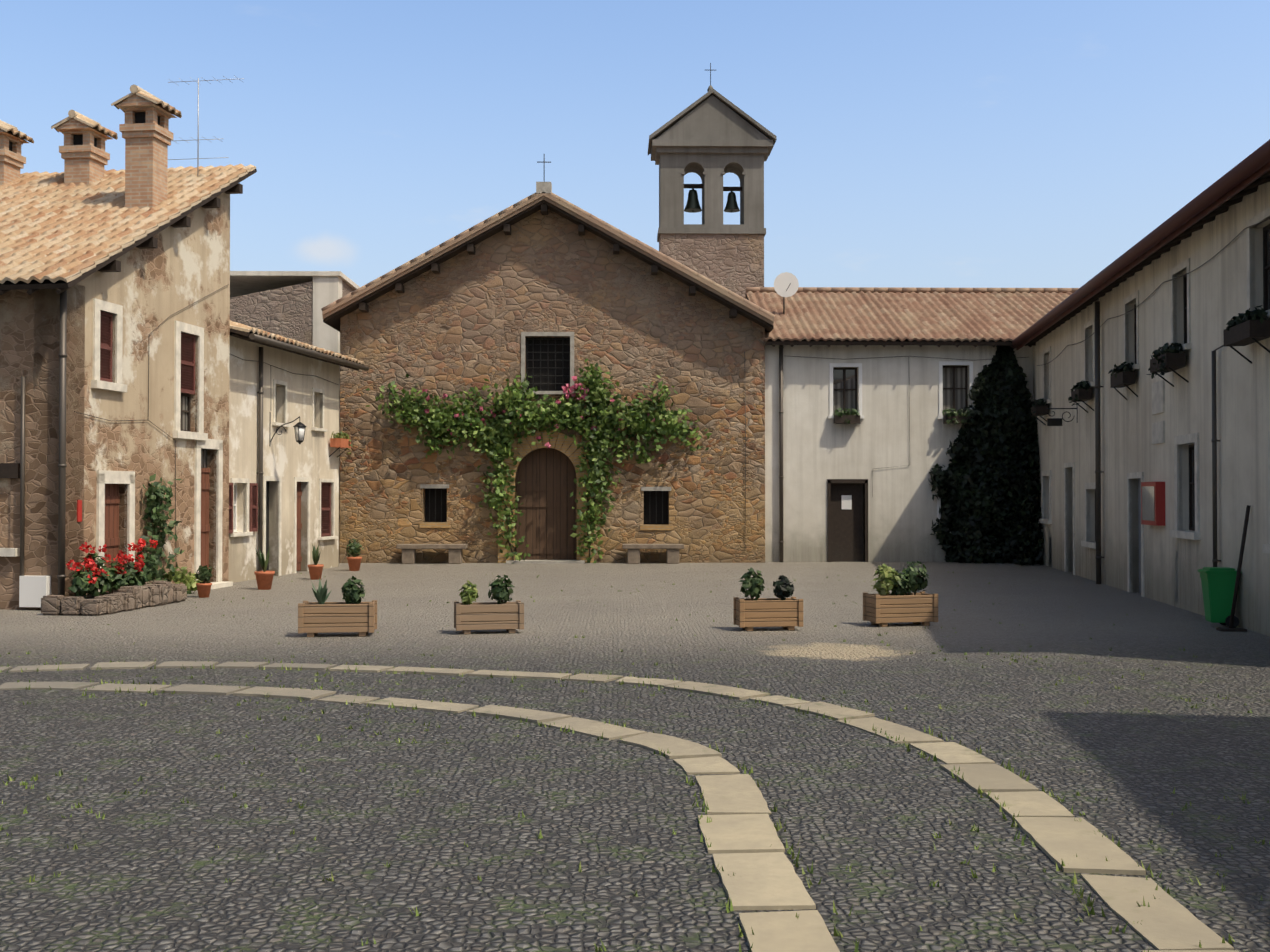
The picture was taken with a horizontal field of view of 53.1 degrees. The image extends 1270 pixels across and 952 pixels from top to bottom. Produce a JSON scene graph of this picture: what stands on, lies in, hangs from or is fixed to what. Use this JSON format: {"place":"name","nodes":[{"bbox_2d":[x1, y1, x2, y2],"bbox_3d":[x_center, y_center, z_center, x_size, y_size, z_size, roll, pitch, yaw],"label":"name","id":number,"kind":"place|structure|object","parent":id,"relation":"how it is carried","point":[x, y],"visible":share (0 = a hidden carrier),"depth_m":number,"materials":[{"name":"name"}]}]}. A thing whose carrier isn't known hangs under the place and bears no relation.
{"place":"outdoors","nodes":[
{"label":"outdoors","id":0,"kind":"place"},
{"bbox_2d":[230,271,359,524],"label":"building","id":1,"kind":"structure","parent":0,"point":[288,304],"depth_m":33.92,"materials":[{"name":"white paint"}]},
{"bbox_2d":[0,562,1269,951],"bbox_3d":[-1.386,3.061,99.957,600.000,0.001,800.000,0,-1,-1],"label":"ground","id":2,"kind":"structure","parent":0,"point":[154,868],"depth_m":7.90,"materials":[{"name":"grey stone"}]},
{"bbox_2d":[41,580,186,615],"bbox_3d":[-7.655,1.790,18.874,0.929,0.335,2.540,0,-1,8],"label":"stone flowerbed border","id":3,"kind":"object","parent":2,"relation":"on","point":[148,594],"depth_m":18.17,"materials":[{"name":"grey stone"}]},
{"bbox_2d":[66,538,157,596],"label":"geraniums","id":4,"kind":"object","parent":3,"relation":"on","point":[91,580],"visible":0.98,"depth_m":18.74,"materials":[{"name":"red plant"}]},
{"bbox_2d":[0,183,242,609],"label":"old house","id":5,"kind":"structure","parent":2,"relation":"on","point":[71,481],"depth_m":19.98,"materials":[{"name":"paint"}]},
{"bbox_2d":[0,164,256,295],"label":"roof","id":6,"kind":"structure","parent":5,"relation":"on","point":[58,234],"depth_m":21.07,"materials":[{"name":"tile"}]},
{"bbox_2d":[0,120,33,184],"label":"chimney","id":7,"kind":"object","parent":6,"relation":"on","point":[13,139],"visible":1,"depth_m":23.96,"materials":[{"name":"brick"}]},
{"bbox_2d":[51,109,117,185],"bbox_3d":[-10.309,-5.929,23.787,0.931,1.642,0.862,0,-1,8],"label":"chimney","id":8,"kind":"object","parent":6,"relation":"on","point":[85,156],"visible":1,"depth_m":23.54,"materials":[{"name":"brick"}]},
{"bbox_2d":[111,84,181,208],"bbox_3d":[-8.403,-5.446,21.852,0.922,2.342,0.862,0,-1,8],"label":"chimney","id":9,"kind":"object","parent":6,"relation":"on","point":[147,135],"visible":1,"depth_m":21.61,"materials":[{"name":"brick"}]},
{"bbox_2d":[168,76,243,175],"bbox_3d":[-7.966,-6.419,23.572,1.500,1.950,0.400,0,-1,8],"label":"tv aerial","id":10,"kind":"object","parent":6,"relation":"on","point":[197,158],"visible":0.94,"depth_m":23.59,"materials":[{"name":"silver metal"}]},
{"bbox_2d":[74,284,1026,532],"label":"facade cables","id":11,"kind":"object","parent":5,"relation":"attached to","point":[338,384],"visible":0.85,"depth_m":27.56,"materials":[{"name":"grey metal"}]},
{"bbox_2d":[136,474,202,593],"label":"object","id":12,"kind":"object","parent":2,"relation":"on","point":[156,496],"visible":0.73,"depth_m":20.90,"materials":[{"name":"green plant"}]},
{"bbox_2d":[196,583,211,597],"bbox_3d":[-7.048,1.867,20.767,0.256,0.232,0.250,0,-1,-1],"label":"pot","id":13,"kind":"object","parent":2,"relation":"on","point":[204,589],"visible":0.92,"depth_m":20.68,"materials":[{"name":"ceramic"}]},
{"bbox_2d":[194,565,212,583],"bbox_3d":[-7.050,1.623,20.769,0.294,0.344,0.296,0,-1,-1],"label":"potted plant","id":14,"kind":"object","parent":13,"relation":"on","point":[204,574],"visible":1,"depth_m":20.70,"materials":[{"name":"green plant"}]},
{"bbox_2d":[254,571,274,589],"bbox_3d":[-6.555,1.847,22.476,0.352,0.319,0.343,0,-1,-1],"label":"pot","id":15,"kind":"object","parent":2,"relation":"on","point":[264,580],"visible":1,"depth_m":22.36,"materials":[{"name":"ceramic"}]},
{"bbox_2d":[255,546,272,571],"bbox_3d":[-6.562,1.472,22.416,0.349,0.496,0.302,0,-1,13],"label":"potted plant","id":16,"kind":"object","parent":15,"relation":"on","point":[263,562],"visible":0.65,"depth_m":22.42,"materials":[{"name":"green plant"}]},
{"bbox_2d":[229,336,338,582],"bbox_3d":[-11.194,-0.305,27.194,8.136,4.750,5.900,0,-1,8],"label":"house row","id":17,"kind":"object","parent":2,"relation":"on","point":[284,497],"visible":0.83,"depth_m":26.36,"materials":[{"name":"beige paint"}]},
{"bbox_2d":[269,412,305,445],"bbox_3d":[-7.040,-0.950,25.703,0.781,0.700,0.270,0,-1,-1],"label":"street lamp","id":18,"kind":"object","parent":17,"relation":"on","point":[299,427],"visible":0.98,"depth_m":25.69,"materials":[{"name":"grey metal"}]},
{"bbox_2d":[230,320,368,370],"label":"roof","id":19,"kind":"structure","parent":17,"relation":"on","point":[251,334],"depth_m":25.84,"materials":[{"name":"tile"}]},
{"bbox_2d":[329,438,350,457],"bbox_3d":[-6.797,-0.638,29.192,0.318,0.429,0.650,0,-1,8],"label":"window box","id":20,"kind":"object","parent":17,"relation":"on","point":[338,443],"visible":0.88,"depth_m":28.93,"materials":[{"name":"ceramic"}]},
{"bbox_2d":[331,431,352,454],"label":"window box plants","id":21,"kind":"object","parent":20,"relation":"in","point":[341,434],"visible":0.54,"depth_m":29.16,"materials":[{"name":"green plant"}]},
{"bbox_2d":[308,564,323,579],"bbox_3d":[-6.305,1.897,25.079,0.320,0.290,0.312,0,-1,-1],"label":"pot","id":22,"kind":"object","parent":2,"relation":"on","point":[315,572],"visible":1,"depth_m":24.98,"materials":[{"name":"ceramic"}]},
{"bbox_2d":[312,543,320,564],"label":"potted plant","id":23,"kind":"object","parent":22,"relation":"on","point":[315,554],"visible":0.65,"depth_m":25.05,"materials":[{"name":"green plant"}]},
{"bbox_2d":[298,600,376,636],"bbox_3d":[-3.550,1.706,15.193,0.880,0.402,0.410,0,-1,-6],"label":"planter","id":24,"kind":"object","parent":2,"relation":"on","point":[315,618],"visible":1,"depth_m":15.02,"materials":[{"name":"brown wood"}]},
{"bbox_2d":[312,576,364,603],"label":"planter plants","id":25,"kind":"object","parent":24,"relation":"on","point":[353,592],"visible":0.94,"depth_m":15.15,"materials":[{"name":"green plant"}]},
{"bbox_2d":[347,556,361,570],"bbox_3d":[-6.159,1.928,27.882,0.336,0.304,0.328,0,-1,-1],"label":"pot","id":26,"kind":"object","parent":2,"relation":"on","point":[354,563],"visible":0.98,"depth_m":27.77,"materials":[{"name":"ceramic"}]},
{"bbox_2d":[346,539,362,556],"bbox_3d":[-6.156,1.597,27.887,0.365,0.451,0.362,0,-1,-26],"label":"potted plant","id":27,"kind":"object","parent":26,"relation":"on","point":[353,548],"visible":0.96,"depth_m":27.82,"materials":[{"name":"green plant"}]},
{"bbox_2d":[0,682,839,951],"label":"track stones","id":28,"kind":"object","parent":2,"relation":"on","point":[742,836],"visible":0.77,"depth_m":6.72,"materials":[{"name":"beige stone"}]},
{"bbox_2d":[396,544,467,563],"bbox_3d":[-4.903,1.883,30.703,1.660,0.470,0.440,0,-1,-1],"label":"bench","id":29,"kind":"object","parent":2,"relation":"on","point":[409,553],"visible":1,"depth_m":30.51,"materials":[{"name":"grey stone"}]},
{"bbox_2d":[454,600,523,634],"bbox_3d":[-1.785,1.725,15.501,0.820,0.372,0.390,0,-1,-12],"label":"planter","id":30,"kind":"object","parent":2,"relation":"on","point":[508,617],"visible":0.98,"depth_m":15.34,"materials":[{"name":"brown wood"}]},
{"bbox_2d":[459,575,514,604],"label":"planter shrubs","id":31,"kind":"object","parent":30,"relation":"on","point":[500,591],"visible":1,"depth_m":15.45,"materials":[{"name":"green plant"}]},
{"bbox_2d":[365,358,711,563],"bbox_3d":[-2.328,-0.218,30.674,8.433,5.300,0.898,0,-1,-1],"label":"climbing vine","id":32,"kind":"object","parent":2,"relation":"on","point":[640,421],"visible":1,"depth_m":30.78,"materials":[{"name":"green plant"}]},
{"bbox_2d":[339,204,764,563],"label":"church","id":33,"kind":"structure","parent":2,"relation":"on","point":[546,299],"depth_m":31.12,"materials":[{"name":"stone"}]},
{"bbox_2d":[321,154,774,331],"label":"church roof","id":34,"kind":"structure","parent":33,"relation":"on","point":[334,312],"depth_m":30.60,"materials":[{"name":"brown tile"}]},
{"bbox_2d":[0,661,1238,951],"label":"track stones","id":35,"kind":"object","parent":2,"relation":"on","point":[1058,833],"visible":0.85,"depth_m":6.93,"materials":[{"name":"beige stone"}]},
{"bbox_2d":[0,570,1269,951],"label":"grass tufts","id":36,"kind":"object","parent":2,"relation":"on","point":[796,860],"visible":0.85,"depth_m":7.45,"materials":[{"name":"green plant"}]},
{"bbox_2d":[622,544,683,563],"bbox_3d":[0.441,1.884,30.786,1.490,0.470,0.440,0,-1,-1],"label":"bench","id":37,"kind":"object","parent":2,"relation":"on","point":[633,553],"visible":1,"depth_m":30.60,"materials":[{"name":"grey stone"}]},
{"bbox_2d":[648,63,776,297],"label":"bell tower","id":38,"kind":"structure","parent":2,"relation":"on","point":[711,137],"depth_m":40.14,"materials":[{"name":"paint"}]},
{"bbox_2d":[733,597,802,630],"bbox_3d":[1.660,1.720,15.845,0.800,0.392,0.400,0,-1,-7],"label":"planter","id":39,"kind":"object","parent":2,"relation":"on","point":[749,614],"visible":0.98,"depth_m":15.68,"materials":[{"name":"brown wood"}]},
{"bbox_2d":[765,345,1032,561],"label":"white house","id":40,"kind":"structure","parent":2,"relation":"on","point":[821,475],"depth_m":31.45,"materials":[{"name":"paint"}]},
{"bbox_2d":[833,408,859,423],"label":"window box plants","id":41,"kind":"object","parent":40,"relation":"on","point":[846,413],"visible":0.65,"depth_m":31.24,"materials":[{"name":"green plant"}]},
{"bbox_2d":[834,415,859,423],"bbox_3d":[5.224,-1.394,31.306,0.630,0.200,0.180,0,-1,-1],"label":"window box","id":42,"kind":"object","parent":40,"relation":"on","point":[854,419],"visible":0.79,"depth_m":31.22,"materials":[{"name":"brown wood"}]},
{"bbox_2d":[942,408,972,424],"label":"window box plants","id":43,"kind":"object","parent":40,"relation":"on","point":[949,413],"visible":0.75,"depth_m":31.24,"materials":[{"name":"green plant"}]},
{"bbox_2d":[943,415,971,423],"bbox_3d":[7.964,-1.393,31.349,0.670,0.200,0.180,0,-1,-1],"label":"window box","id":44,"kind":"object","parent":40,"relation":"attached to","point":[957,417],"visible":0.64,"depth_m":31.26,"materials":[{"name":"brown wood"}]},
{"bbox_2d":[863,591,937,626],"bbox_3d":[3.422,1.717,16.382,0.860,0.412,0.420,0,-1,-13],"label":"planter","id":45,"kind":"object","parent":2,"relation":"on","point":[921,607],"visible":0.98,"depth_m":16.22,"materials":[{"name":"brown wood"}]},
{"bbox_2d":[873,561,929,595],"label":"plants","id":46,"kind":"object","parent":45,"relation":"on","point":[908,580],"visible":0.98,"depth_m":16.32,"materials":[{"name":"green plant"}]},
{"bbox_2d":[928,345,1043,565],"bbox_3d":[8.676,-0.585,30.717,2.828,5.725,1.790,0,-1,-1],"label":"ivy","id":47,"kind":"object","parent":2,"relation":"on","point":[986,483],"visible":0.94,"depth_m":31.07,"materials":[{"name":"green plant"}]},
{"bbox_2d":[1033,182,1269,635],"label":"wall","id":48,"kind":"structure","parent":2,"relation":"on","point":[1151,486],"depth_m":19.29,"materials":[{"name":"white paint"}]},
{"bbox_2d":[1029,398,1047,418],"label":"window box vegetation","id":49,"kind":"object","parent":48,"relation":"attached to","point":[1040,401],"visible":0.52,"depth_m":29.38,"materials":[{"name":"green plant"}]},
{"bbox_2d":[1031,405,1047,424],"bbox_3d":[9.448,-1.406,29.569,0.331,0.429,0.715,0,-1,8],"label":"window box","id":50,"kind":"object","parent":48,"relation":"attached to","point":[1041,410],"visible":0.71,"depth_m":29.23,"materials":[{"name":"brown wood"}]},
{"bbox_2d":[1046,408,1077,425],"bbox_3d":[8.822,-1.263,26.237,0.631,0.460,0.023,0,-1,8],"label":"sign bracket","id":51,"kind":"object","parent":48,"relation":"attached to","point":[1054,421],"visible":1,"depth_m":26.24,"materials":[{"name":"grey metal"}]},
{"bbox_2d":[1071,389,1093,412],"bbox_3d":[8.788,-1.466,24.900,0.312,0.429,0.732,0,-1,8],"label":"window box","id":52,"kind":"object","parent":48,"relation":"attached to","point":[1084,395],"visible":0.83,"depth_m":24.56,"materials":[{"name":"brown wood"}]},
{"bbox_2d":[1068,380,1090,405],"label":"window box vegetation","id":53,"kind":"object","parent":52,"relation":"in","point":[1082,385],"visible":0.52,"depth_m":24.69,"materials":[{"name":"green plant"}]},
{"bbox_2d":[1108,362,1136,378],"bbox_3d":[8.301,-1.790,21.650,0.298,0.322,0.999,0,-1,7],"label":"plant","id":54,"kind":"object","parent":48,"relation":"attached to","point":[1122,367],"visible":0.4,"depth_m":21.44,"materials":[{"name":"green plant"}]},
{"bbox_2d":[1110,371,1137,399],"bbox_3d":[8.341,-1.526,21.628,0.269,0.428,0.901,0,-1,8],"label":"window box","id":55,"kind":"object","parent":48,"relation":"attached to","point":[1122,380],"visible":0.95,"depth_m":21.29,"materials":[{"name":"brown wood"}]},
{"bbox_2d":[1012,139,1269,349],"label":"roof","id":56,"kind":"structure","parent":48,"relation":"on","point":[1250,174],"depth_m":17.98,"materials":[{"name":"red tile"}]},
{"bbox_2d":[1037,218,1269,365],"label":"cable","id":57,"kind":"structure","parent":48,"relation":"attached to","point":[1166,281],"depth_m":19.00,"materials":[{"name":"grey metal"}]},
{"bbox_2d":[1150,353,1188,386],"bbox_3d":[7.895,-1.555,18.747,0.332,0.429,0.910,0,-1,8],"label":"window box","id":58,"kind":"object","parent":48,"relation":"on","point":[1174,361],"visible":0.93,"depth_m":18.34,"materials":[{"name":"brown wood"}]},
{"bbox_2d":[1146,343,1182,378],"bbox_3d":[7.833,-1.715,18.768,0.359,0.505,1.049,0,-1,8],"label":"plant","id":59,"kind":"object","parent":58,"relation":"in","point":[1168,348],"visible":0.65,"depth_m":18.49,"materials":[{"name":"green plant"}]},
{"bbox_2d":[1223,320,1269,363],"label":"window box","id":60,"kind":"object","parent":48,"relation":"on","point":[1248,332],"visible":0.97,"depth_m":15.04,"materials":[{"name":"brown wood"}]},
{"bbox_2d":[1225,305,1267,330],"bbox_3d":[7.379,-1.856,15.312,0.317,0.287,1.071,0,-1,7],"label":"plant","id":61,"kind":"object","parent":60,"relation":"in","point":[1260,315],"visible":0.52,"depth_m":15.03,"materials":[{"name":"green plant"}]},
{"bbox_2d":[1197,567,1241,627],"bbox_3d":[7.471,1.546,16.208,0.456,0.750,0.370,0,-1,8],"label":"wheelie bin","id":62,"kind":"object","parent":2,"relation":"on","point":[1218,585],"visible":0.79,"depth_m":16.07,"materials":[{"name":"green plastic"}]},
{"bbox_2d":[1216,505,1250,631],"bbox_3d":[7.410,1.139,15.697,0.380,1.556,0.200,0,-1,8],"label":"broom","id":63,"kind":"object","parent":2,"relation":"on","point":[1230,629],"visible":1,"depth_m":15.69,"materials":[{"name":"brown wood"}]},
{"bbox_2d":[0,0,1269,287],"label":"sky","id":64,"kind":"structure","parent":0,"point":[919,143],"materials":[{"name":"blue"}]},
{"bbox_2d":[238,188,1269,630],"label":"wall stains","id":65,"kind":"object","parent":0,"point":[1094,432],"depth_m":21.78,"materials":[{"name":"grey"}]},
{"bbox_3d":[9.672,-4.129,35.724,13.100,1.730,8.280,0,-1,-1],"label":"attic","id":66,"kind":"object","parent":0,"visible":0},
{"bbox_2d":[745,287,1078,347],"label":"roof","id":67,"kind":"structure","parent":66,"relation":"on","point":[882,316],"depth_m":33.40,"materials":[{"name":"red tile"}]},
{"bbox_2d":[774,272,798,313],"bbox_3d":[3.954,-4.689,33.188,0.552,1.280,0.362,0,-1,32],"label":"satellite dish","id":68,"kind":"object","parent":67,"relation":"on","point":[786,284],"visible":0.98,"depth_m":33.19,"materials":[{"name":"white metal"}]}
]}

